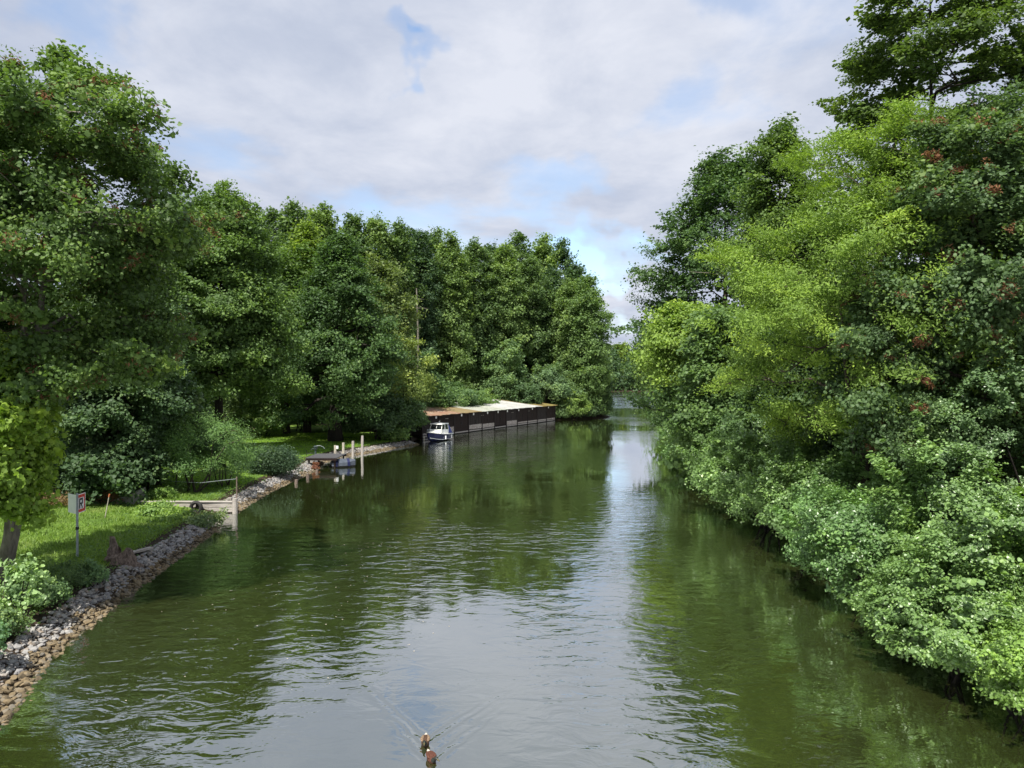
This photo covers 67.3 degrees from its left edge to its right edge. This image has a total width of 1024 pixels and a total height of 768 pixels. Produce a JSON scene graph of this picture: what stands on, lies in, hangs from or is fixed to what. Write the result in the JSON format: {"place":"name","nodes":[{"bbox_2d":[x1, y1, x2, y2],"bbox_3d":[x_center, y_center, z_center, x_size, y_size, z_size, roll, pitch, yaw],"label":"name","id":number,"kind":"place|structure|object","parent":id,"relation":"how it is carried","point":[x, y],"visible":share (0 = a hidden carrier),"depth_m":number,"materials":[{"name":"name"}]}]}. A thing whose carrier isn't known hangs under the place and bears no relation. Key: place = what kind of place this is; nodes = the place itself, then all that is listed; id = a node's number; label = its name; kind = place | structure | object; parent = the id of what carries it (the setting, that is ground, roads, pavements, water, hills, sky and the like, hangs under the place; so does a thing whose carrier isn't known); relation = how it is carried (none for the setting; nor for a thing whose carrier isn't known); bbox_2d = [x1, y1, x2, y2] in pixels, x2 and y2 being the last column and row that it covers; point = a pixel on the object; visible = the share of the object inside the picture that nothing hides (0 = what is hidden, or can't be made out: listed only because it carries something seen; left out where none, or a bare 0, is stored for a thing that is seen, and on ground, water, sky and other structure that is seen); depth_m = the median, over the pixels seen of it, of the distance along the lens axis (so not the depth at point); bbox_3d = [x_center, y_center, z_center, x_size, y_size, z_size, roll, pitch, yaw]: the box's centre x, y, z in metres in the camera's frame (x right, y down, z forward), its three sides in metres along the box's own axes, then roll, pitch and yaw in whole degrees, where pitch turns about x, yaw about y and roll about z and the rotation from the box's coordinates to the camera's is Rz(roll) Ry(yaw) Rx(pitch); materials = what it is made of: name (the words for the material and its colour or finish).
{"place":"outdoors","nodes":[
{"label":"outdoors","id":0,"kind":"place"},
{"bbox_2d":[0,490,223,621],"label":"grass","id":1,"kind":"structure","parent":0,"point":[117,523],"depth_m":29.85,"materials":[{"name":"green plant"}]},
{"bbox_2d":[0,386,1007,716],"bbox_3d":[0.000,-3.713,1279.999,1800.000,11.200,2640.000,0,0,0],"label":"ground","id":2,"kind":"structure","parent":0,"point":[212,490],"depth_m":32.57,"materials":[{"name":"plant"}]},
{"bbox_2d":[0,619,14,654],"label":"weed clump","id":3,"kind":"object","parent":2,"relation":"on","point":[3,630],"visible":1,"depth_m":16.68,"materials":[{"name":"green plant"}]},
{"bbox_2d":[0,603,34,638],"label":"weed clump","id":4,"kind":"object","parent":2,"relation":"on","point":[7,614],"visible":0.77,"depth_m":18.16,"materials":[{"name":"green plant"}]},
{"bbox_2d":[0,552,61,621],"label":"young alder bush","id":5,"kind":"object","parent":2,"relation":"on","point":[35,577],"visible":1,"depth_m":19.19,"materials":[{"name":"green plant"}]},
{"bbox_2d":[0,328,72,534],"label":"maple sapling","id":6,"kind":"object","parent":2,"relation":"on","point":[31,452],"visible":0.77,"depth_m":20.15,"materials":[{"name":"green plant"}]},
{"bbox_2d":[1,574,74,608],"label":"weed clump","id":7,"kind":"object","parent":2,"relation":"on","point":[65,593],"visible":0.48,"depth_m":20.36,"materials":[{"name":"green plant"}]},
{"bbox_2d":[24,553,96,588],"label":"nettle clump","id":8,"kind":"object","parent":2,"relation":"on","point":[72,573],"visible":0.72,"depth_m":22.52,"materials":[{"name":"green plant"}]},
{"bbox_2d":[68,492,84,556],"bbox_3d":[-14.845,4.923,26.242,0.522,2.450,0.623,0,0,-28],"label":"waterway sign","id":9,"kind":"object","parent":2,"relation":"on","point":[76,504],"visible":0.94,"depth_m":26.11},
{"bbox_2d":[72,556,109,586],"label":"weed clump","id":10,"kind":"object","parent":2,"relation":"on","point":[100,573],"visible":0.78,"depth_m":22.87,"materials":[{"name":"green plant"}]},
{"bbox_2d":[27,200,194,441],"bbox_3d":[-25.822,-2.786,48.867,11.177,17.303,9.148,0,0,28],"label":"maple tree","id":11,"kind":"object","parent":2,"relation":"on","point":[84,295],"visible":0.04,"depth_m":48.15,"materials":[{"name":"green plant"}]},
{"bbox_2d":[104,536,143,567],"bbox_3d":[-13.137,5.616,25.604,1.333,1.052,1.041,0,0,21],"label":"tree stump","id":12,"kind":"object","parent":2,"relation":"on","point":[126,556],"visible":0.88,"depth_m":25.58,"materials":[{"name":"brown wood"}]},
{"bbox_2d":[49,292,203,505],"bbox_3d":[-20.045,1.086,39.906,7.634,11.870,9.023,0,0,-21],"label":"hazel tree","id":13,"kind":"object","parent":2,"relation":"on","point":[97,463],"visible":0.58,"depth_m":37.85,"materials":[{"name":"green plant"}]},
{"bbox_2d":[0,38,254,583],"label":"maple tree","id":14,"kind":"object","parent":2,"relation":"on","point":[52,202],"visible":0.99,"depth_m":20.54,"materials":[{"name":"green plant"}]},
{"bbox_2d":[133,496,179,516],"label":"bramble","id":15,"kind":"object","parent":2,"relation":"on","point":[157,507],"visible":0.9,"depth_m":35.26,"materials":[{"name":"green plant"}]},
{"bbox_2d":[93,301,227,485],"bbox_3d":[-20.348,0.446,43.152,7.462,11.172,6.414,0,0,-42],"label":"hazel tree","id":16,"kind":"object","parent":2,"relation":"on","point":[199,408],"visible":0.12,"depth_m":43.21,"materials":[{"name":"green plant"}]},
{"bbox_2d":[147,486,177,499],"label":"fern","id":17,"kind":"object","parent":2,"relation":"on","point":[156,493],"visible":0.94,"depth_m":38.41,"materials":[{"name":"green plant"}]},
{"bbox_2d":[146,505,198,521],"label":"bramble","id":18,"kind":"object","parent":2,"relation":"on","point":[177,513],"visible":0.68,"depth_m":33.24,"materials":[{"name":"green plant"}]},
{"bbox_2d":[137,498,237,513],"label":"timber wall","id":19,"kind":"structure","parent":2,"relation":"on","point":[232,507],"depth_m":37.52,"materials":[{"name":"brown wood"}]},
{"bbox_2d":[6,439,396,648],"bbox_3d":[-14.634,5.738,44.563,8.527,0.815,62.996,0,0,0],"label":"ground cover","id":20,"kind":"object","parent":2,"relation":"on","point":[171,525],"visible":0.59,"depth_m":30.79,"materials":[{"name":"green plant"}]},
{"bbox_2d":[179,504,228,528],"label":"bramble","id":21,"kind":"object","parent":2,"relation":"on","point":[201,518],"visible":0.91,"depth_m":33.30,"materials":[{"name":"green plant"}]},
{"bbox_2d":[0,441,414,674],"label":"grey riprap","id":22,"kind":"object","parent":2,"relation":"on","point":[78,602],"visible":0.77,"depth_m":22.85,"materials":[{"name":"stone"}]},
{"bbox_2d":[149,407,268,492],"bbox_3d":[-16.455,3.634,41.990,6.705,4.888,6.374,0,0,0],"label":"willow bush","id":23,"kind":"object","parent":2,"relation":"on","point":[189,460],"visible":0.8,"depth_m":40.42,"materials":[{"name":"green plant"}]},
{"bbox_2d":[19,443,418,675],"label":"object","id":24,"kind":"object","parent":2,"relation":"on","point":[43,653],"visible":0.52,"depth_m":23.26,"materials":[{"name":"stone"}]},
{"bbox_2d":[196,392,255,428],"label":"hedge shrub","id":25,"kind":"object","parent":2,"relation":"on","point":[230,405],"visible":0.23,"depth_m":82.50,"materials":[{"name":"green plant"}]},
{"bbox_2d":[198,426,257,485],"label":"willow bush","id":26,"kind":"object","parent":2,"relation":"on","point":[226,467],"visible":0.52,"depth_m":43.38,"materials":[{"name":"green plant"}]},
{"bbox_2d":[142,178,320,454],"bbox_3d":[-22.900,-5.143,59.044,12.277,22.071,16.086,0,0,39],"label":"alder tree","id":27,"kind":"object","parent":2,"relation":"on","point":[252,307],"visible":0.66,"depth_m":58.29,"materials":[{"name":"green plant"}]},
{"bbox_2d":[62,431,402,489],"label":"grass","id":28,"kind":"structure","parent":2,"relation":"on","point":[320,442],"depth_m":70.98,"materials":[{"name":"green plant"}]},
{"bbox_2d":[223,404,290,435],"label":"hedge shrub","id":29,"kind":"object","parent":2,"relation":"on","point":[259,424],"visible":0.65,"depth_m":76.96,"materials":[{"name":"green plant"}]},
{"bbox_2d":[257,205,281,405],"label":"tree","id":30,"kind":"object","parent":2,"relation":"on","point":[272,223],"visible":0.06,"depth_m":123.79,"materials":[{"name":"green plant"}]},
{"bbox_2d":[243,442,302,476],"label":"juniper bush","id":31,"kind":"object","parent":2,"relation":"on","point":[272,460],"visible":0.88,"depth_m":48.67,"materials":[{"name":"green plant"}]},
{"bbox_2d":[232,238,343,433],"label":"alder tree","id":32,"kind":"object","parent":2,"relation":"on","point":[289,259],"visible":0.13,"depth_m":79.46,"materials":[{"name":"green plant"}]},
{"bbox_2d":[271,196,317,405],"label":"forest alder","id":33,"kind":"object","parent":2,"relation":"on","point":[291,214],"visible":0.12,"depth_m":96.99,"materials":[{"name":"green plant"}]},
{"bbox_2d":[257,216,345,432],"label":"alder tree","id":34,"kind":"object","parent":2,"relation":"on","point":[305,231],"visible":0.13,"depth_m":83.02,"materials":[{"name":"green plant"}]},
{"bbox_2d":[276,400,341,430],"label":"hedge shrub","id":35,"kind":"object","parent":2,"relation":"on","point":[313,419],"visible":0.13,"depth_m":84.10,"materials":[{"name":"green plant"}]},
{"bbox_2d":[305,200,342,313],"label":"forest alder","id":36,"kind":"object","parent":2,"relation":"on","point":[324,217],"visible":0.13,"depth_m":101.20,"materials":[{"name":"green plant"}]},
{"bbox_2d":[306,454,346,467],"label":"jetty","id":37,"kind":"object","parent":2,"relation":"on","point":[324,457],"visible":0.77,"depth_m":56.88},
{"bbox_2d":[260,227,414,441],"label":"alder tree","id":38,"kind":"object","parent":2,"relation":"on","point":[358,367],"visible":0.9,"depth_m":71.79,"materials":[{"name":"green plant"}]},
{"bbox_2d":[340,208,380,305],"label":"forest alder","id":39,"kind":"object","parent":2,"relation":"on","point":[352,224],"visible":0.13,"depth_m":104.97,"materials":[{"name":"green plant"}]},
{"bbox_2d":[340,393,426,440],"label":"bank shrub","id":40,"kind":"object","parent":2,"relation":"on","point":[391,408],"visible":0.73,"depth_m":75.48,"materials":[{"name":"green plant"}]},
{"bbox_2d":[358,210,410,330],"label":"forest alder","id":41,"kind":"object","parent":2,"relation":"on","point":[378,235],"visible":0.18,"depth_m":107.02,"materials":[{"name":"green plant"}]},
{"bbox_2d":[339,249,430,415],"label":"alder tree","id":42,"kind":"object","parent":2,"relation":"on","point":[382,269],"visible":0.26,"depth_m":86.87,"materials":[{"name":"green plant"}]},
{"bbox_2d":[375,425,411,440],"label":"bank shrub","id":43,"kind":"object","parent":2,"relation":"on","point":[404,433],"visible":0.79,"depth_m":75.87,"materials":[{"name":"green plant"}]},
{"bbox_2d":[366,320,440,428],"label":"elder shrub","id":44,"kind":"object","parent":2,"relation":"on","point":[421,392],"visible":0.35,"depth_m":79.61,"materials":[{"name":"green plant"}]},
{"bbox_2d":[379,390,430,440],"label":"bank shrub","id":45,"kind":"object","parent":2,"relation":"on","point":[421,422],"visible":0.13,"depth_m":80.35,"materials":[{"name":"green plant"}]},
{"bbox_2d":[385,216,428,367],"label":"forest alder","id":46,"kind":"object","parent":2,"relation":"on","point":[399,230],"visible":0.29,"depth_m":111.14,"materials":[{"name":"green plant"}]},
{"bbox_2d":[404,228,447,374],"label":"forest alder","id":47,"kind":"object","parent":2,"relation":"on","point":[423,257],"visible":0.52,"depth_m":116.57,"materials":[{"name":"green plant"}]},
{"bbox_2d":[404,347,461,407],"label":"round shrub","id":48,"kind":"object","parent":2,"relation":"on","point":[442,397],"visible":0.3,"depth_m":97.09,"materials":[{"name":"green plant"}]},
{"bbox_2d":[426,226,450,268],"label":"tree","id":49,"kind":"object","parent":2,"relation":"on","point":[436,240],"visible":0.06,"depth_m":141.00,"materials":[{"name":"green plant"}]},
{"bbox_2d":[416,229,482,393],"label":"forest alder","id":50,"kind":"object","parent":2,"relation":"on","point":[455,333],"visible":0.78,"depth_m":120.01,"materials":[{"name":"green plant"}]},
{"bbox_2d":[420,375,490,406],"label":"round shrub","id":51,"kind":"object","parent":2,"relation":"on","point":[469,397],"visible":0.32,"depth_m":103.73,"materials":[{"name":"green plant"}]},
{"bbox_2d":[368,399,556,438],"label":"boathouse","id":52,"kind":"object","parent":2,"relation":"on","point":[506,413],"visible":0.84,"depth_m":101.42,"materials":[{"name":"brown wood"}]},
{"bbox_2d":[455,414,467,431],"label":"door","id":53,"kind":"structure","parent":52,"relation":"in","point":[461,422],"depth_m":93.71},
{"bbox_2d":[459,386,500,403],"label":"round shrub","id":54,"kind":"object","parent":2,"relation":"on","point":[486,392],"visible":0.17,"depth_m":112.00,"materials":[{"name":"green plant"}]},
{"bbox_2d":[453,236,515,399],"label":"forest alder","id":55,"kind":"object","parent":2,"relation":"on","point":[476,253],"visible":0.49,"depth_m":124.85,"materials":[{"name":"green plant"}]},
{"bbox_2d":[479,239,512,351],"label":"tree","id":56,"kind":"object","parent":2,"relation":"on","point":[490,248],"visible":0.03,"depth_m":136.97,"materials":[{"name":"green plant"}]},
{"bbox_2d":[476,336,530,399],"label":"round shrub","id":57,"kind":"object","parent":2,"relation":"on","point":[500,375],"visible":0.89,"depth_m":121.61,"materials":[{"name":"green plant"}]},
{"bbox_2d":[479,241,537,398],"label":"forest alder","id":58,"kind":"object","parent":2,"relation":"on","point":[512,291],"visible":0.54,"depth_m":127.79,"materials":[{"name":"green plant"}]},
{"bbox_2d":[497,229,542,398],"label":"tree","id":59,"kind":"object","parent":2,"relation":"on","point":[518,238],"visible":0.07,"depth_m":140.82,"materials":[{"name":"green plant"}]},
{"bbox_2d":[507,377,542,403],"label":"round shrub","id":60,"kind":"object","parent":2,"relation":"on","point":[530,393],"visible":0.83,"depth_m":119.69,"materials":[{"name":"green plant"}]},
{"bbox_2d":[509,249,558,402],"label":"forest alder","id":61,"kind":"object","parent":2,"relation":"on","point":[537,289],"visible":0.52,"depth_m":133.43,"materials":[{"name":"green plant"}]},
{"bbox_2d":[526,264,564,403],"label":"forest alder","id":62,"kind":"object","parent":2,"relation":"on","point":[554,276],"visible":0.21,"depth_m":138.26,"materials":[{"name":"green plant"}]},
{"bbox_2d":[531,231,566,403],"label":"tree","id":63,"kind":"object","parent":2,"relation":"on","point":[547,256],"visible":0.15,"depth_m":144.70,"materials":[{"name":"green plant"}]},
{"bbox_2d":[525,360,585,410],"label":"round shrub","id":64,"kind":"object","parent":2,"relation":"on","point":[541,376],"visible":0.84,"depth_m":125.47,"materials":[{"name":"green plant"}]},
{"bbox_2d":[551,399,572,418],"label":"bush","id":65,"kind":"object","parent":2,"relation":"on","point":[561,411],"visible":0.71,"depth_m":124.68,"materials":[{"name":"green plant"}]},
{"bbox_2d":[541,235,583,402],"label":"tree","id":66,"kind":"object","parent":2,"relation":"on","point":[566,261],"visible":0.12,"depth_m":148.75,"materials":[{"name":"green plant"}]},
{"bbox_2d":[545,275,588,402],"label":"forest alder","id":67,"kind":"object","parent":2,"relation":"on","point":[566,292],"visible":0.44,"depth_m":132.09,"materials":[{"name":"green plant"}]},
{"bbox_2d":[556,388,592,419],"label":"round shrub","id":68,"kind":"object","parent":2,"relation":"on","point":[584,405],"visible":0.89,"depth_m":125.13,"materials":[{"name":"green plant"}]},
{"bbox_2d":[560,261,592,363],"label":"tree","id":69,"kind":"object","parent":2,"relation":"on","point":[574,271],"visible":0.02,"depth_m":143.05,"materials":[{"name":"green plant"}]},
{"bbox_2d":[555,270,618,414],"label":"tree","id":70,"kind":"object","parent":2,"relation":"on","point":[592,373],"visible":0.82,"depth_m":128.49,"materials":[{"name":"green plant"}]},
{"bbox_2d":[605,348,624,390],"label":"shore tree","id":71,"kind":"object","parent":2,"relation":"on","point":[614,363],"visible":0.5,"depth_m":434.52,"materials":[{"name":"green plant"}]},
{"bbox_2d":[621,355,646,390],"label":"shore tree","id":72,"kind":"object","parent":2,"relation":"on","point":[627,380],"visible":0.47,"depth_m":435.34,"materials":[{"name":"green plant"}]},
{"bbox_2d":[624,366,651,389],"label":"shore tree","id":73,"kind":"object","parent":2,"relation":"on","point":[636,382],"visible":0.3,"depth_m":433.01,"materials":[{"name":"green plant"}]},
{"bbox_2d":[621,298,724,391],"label":"willow tree","id":74,"kind":"object","parent":2,"relation":"on","point":[665,335],"visible":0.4,"depth_m":56.76,"materials":[{"name":"green plant"}]},
{"bbox_2d":[656,383,708,438],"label":"bank alder bush","id":75,"kind":"object","parent":2,"relation":"on","point":[672,411],"visible":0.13,"depth_m":64.06,"materials":[{"name":"green plant"}]},
{"bbox_2d":[655,403,713,458],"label":"bank alder bush","id":76,"kind":"object","parent":2,"relation":"on","point":[667,450],"visible":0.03,"depth_m":53.03,"materials":[{"name":"green plant"}]},
{"bbox_2d":[603,143,777,430],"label":"ash tree","id":77,"kind":"object","parent":2,"relation":"on","point":[712,192],"visible":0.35,"depth_m":66.30,"materials":[{"name":"green plant"}]},
{"bbox_2d":[658,296,778,484],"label":"sycamore tree","id":78,"kind":"object","parent":2,"relation":"on","point":[701,351],"visible":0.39,"depth_m":44.12,"materials":[{"name":"green plant"}]},
{"bbox_2d":[687,429,784,484],"bbox_3d":[12.919,4.093,44.174,6.207,4.820,9.346,0,0,0],"label":"bank alder bush","id":79,"kind":"object","parent":2,"relation":"on","point":[700,454],"visible":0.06,"depth_m":42.52,"materials":[{"name":"green plant"}]},
{"bbox_2d":[674,402,837,531],"bbox_3d":[11.642,3.643,34.669,8.092,5.813,9.328,0,0,0],"label":"bank alder bush","id":80,"kind":"object","parent":2,"relation":"on","point":[710,476],"visible":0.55,"depth_m":34.20,"materials":[{"name":"green plant"}]},
{"bbox_2d":[703,369,825,485],"bbox_3d":[13.612,2.520,39.590,6.651,8.025,7.583,0,0,0],"label":"bank alder bush","id":81,"kind":"object","parent":2,"relation":"on","point":[734,424],"visible":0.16,"depth_m":39.48,"materials":[{"name":"green plant"}]},
{"bbox_2d":[709,300,843,479],"bbox_3d":[15.950,0.659,40.381,8.769,10.832,8.173,0,0,-41],"label":"hornbeam tree","id":82,"kind":"object","parent":2,"relation":"on","point":[798,371],"visible":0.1,"depth_m":39.69,"materials":[{"name":"green plant"}]},
{"bbox_2d":[727,111,830,386],"bbox_3d":[16.499,-5.260,46.234,7.190,22.209,6.399,0,0,0],"label":"ash tree","id":83,"kind":"object","parent":2,"relation":"on","point":[772,143],"visible":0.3,"depth_m":45.30,"materials":[{"name":"green plant"}]},
{"bbox_2d":[728,155,906,372],"bbox_3d":[21.199,-4.838,49.584,14.462,19.244,11.928,0,0,-34],"label":"hornbeam tree","id":84,"kind":"object","parent":2,"relation":"on","point":[849,188],"visible":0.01,"depth_m":47.52,"materials":[{"name":"green plant"}]},
{"bbox_2d":[688,90,1023,490],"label":"locust tree","id":85,"kind":"object","parent":2,"relation":"on","point":[764,284],"visible":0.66,"depth_m":27.74,"materials":[{"name":"green plant"}]},
{"bbox_2d":[786,385,940,487],"bbox_3d":[15.838,2.485,34.525,7.536,8.180,12.475,0,0,17],"label":"bank alder bush","id":86,"kind":"object","parent":2,"relation":"on","point":[826,438],"visible":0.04,"depth_m":35.91,"materials":[{"name":"green plant"}]},
{"bbox_2d":[734,428,1004,541],"bbox_3d":[12.525,4.065,28.436,7.429,5.053,7.299,0,0,0],"label":"bank alder bush","id":87,"kind":"object","parent":2,"relation":"on","point":[772,476],"visible":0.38,"depth_m":28.20,"materials":[{"name":"green plant"}]},
{"bbox_2d":[799,303,947,475],"bbox_3d":[16.848,0.613,33.112,8.155,10.062,7.269,0,0,39],"label":"hornbeam tree","id":88,"kind":"object","parent":2,"relation":"on","point":[841,376],"visible":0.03,"depth_m":33.15,"materials":[{"name":"green plant"}]},
{"bbox_2d":[769,472,992,599],"bbox_3d":[10.773,4.685,23.103,5.856,3.850,7.368,0,0,0],"label":"bank alder bush","id":89,"kind":"object","parent":2,"relation":"on","point":[818,543],"visible":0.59,"depth_m":21.64,"materials":[{"name":"green plant"}]},
{"bbox_2d":[808,0,1023,325],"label":"dark alder","id":90,"kind":"object","parent":2,"relation":"on","point":[973,20],"visible":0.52,"depth_m":31.37,"materials":[{"name":"green plant"}]},
{"bbox_2d":[823,73,1023,499],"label":"seed maple","id":91,"kind":"object","parent":2,"relation":"on","point":[991,289],"visible":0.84,"depth_m":23.94,"materials":[{"name":"green plant"}]},
{"bbox_2d":[828,378,1023,506],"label":"bank alder bush","id":92,"kind":"object","parent":2,"relation":"on","point":[1000,446],"visible":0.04,"depth_m":28.40,"materials":[{"name":"green plant"}]},
{"bbox_2d":[830,504,1023,694],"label":"bank alder bush","id":93,"kind":"object","parent":2,"relation":"on","point":[907,623],"visible":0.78,"depth_m":16.65,"materials":[{"name":"green plant"}]},
{"bbox_2d":[854,403,1023,614],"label":"bank alder bush","id":94,"kind":"object","parent":2,"relation":"on","point":[941,504],"visible":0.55,"depth_m":19.40,"materials":[{"name":"green plant"}]},
{"bbox_2d":[904,332,1023,501],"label":"bank alder bush","id":95,"kind":"object","parent":2,"relation":"on","point":[987,380],"visible":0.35,"depth_m":22.69,"materials":[{"name":"green plant"}]},
{"bbox_2d":[926,94,1023,479],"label":"hornbeam tree","id":96,"kind":"object","parent":2,"relation":"on","point":[1014,476],"visible":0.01,"depth_m":27.95,"materials":[{"name":"green plant"}]},
{"bbox_2d":[932,571,1023,721],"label":"bank alder bush","id":97,"kind":"object","parent":2,"relation":"on","point":[1008,659],"visible":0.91,"depth_m":14.22,"materials":[{"name":"green plant"}]},
{"bbox_2d":[945,458,1023,600],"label":"bank alder bush","id":98,"kind":"object","parent":2,"relation":"on","point":[1003,509],"visible":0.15,"depth_m":17.92,"materials":[{"name":"green plant"}]},
{"bbox_2d":[0,391,1023,767],"bbox_3d":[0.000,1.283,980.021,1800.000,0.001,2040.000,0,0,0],"label":"canal water","id":99,"kind":"structure","parent":0,"point":[594,593],"depth_m":18.91,"materials":[{"name":"liquid"}]},
{"bbox_2d":[330,458,354,467],"bbox_3d":[-12.656,5.918,57.667,1.760,0.710,1.240,0,0,-20],"label":"covered dinghy","id":100,"kind":"object","parent":99,"relation":"on","point":[347,462],"visible":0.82,"depth_m":57.26,"materials":[{"name":"fabric"}]},
{"bbox_2d":[427,421,453,441],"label":"cabin boat","id":101,"kind":"object","parent":99,"relation":"on","point":[439,431],"visible":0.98,"depth_m":82.04,"materials":[{"name":"white paint"}]},
{"bbox_2d":[0,0,1023,350],"label":"sky","id":102,"kind":"structure","parent":0,"point":[580,121],"materials":[{"name":"white"}]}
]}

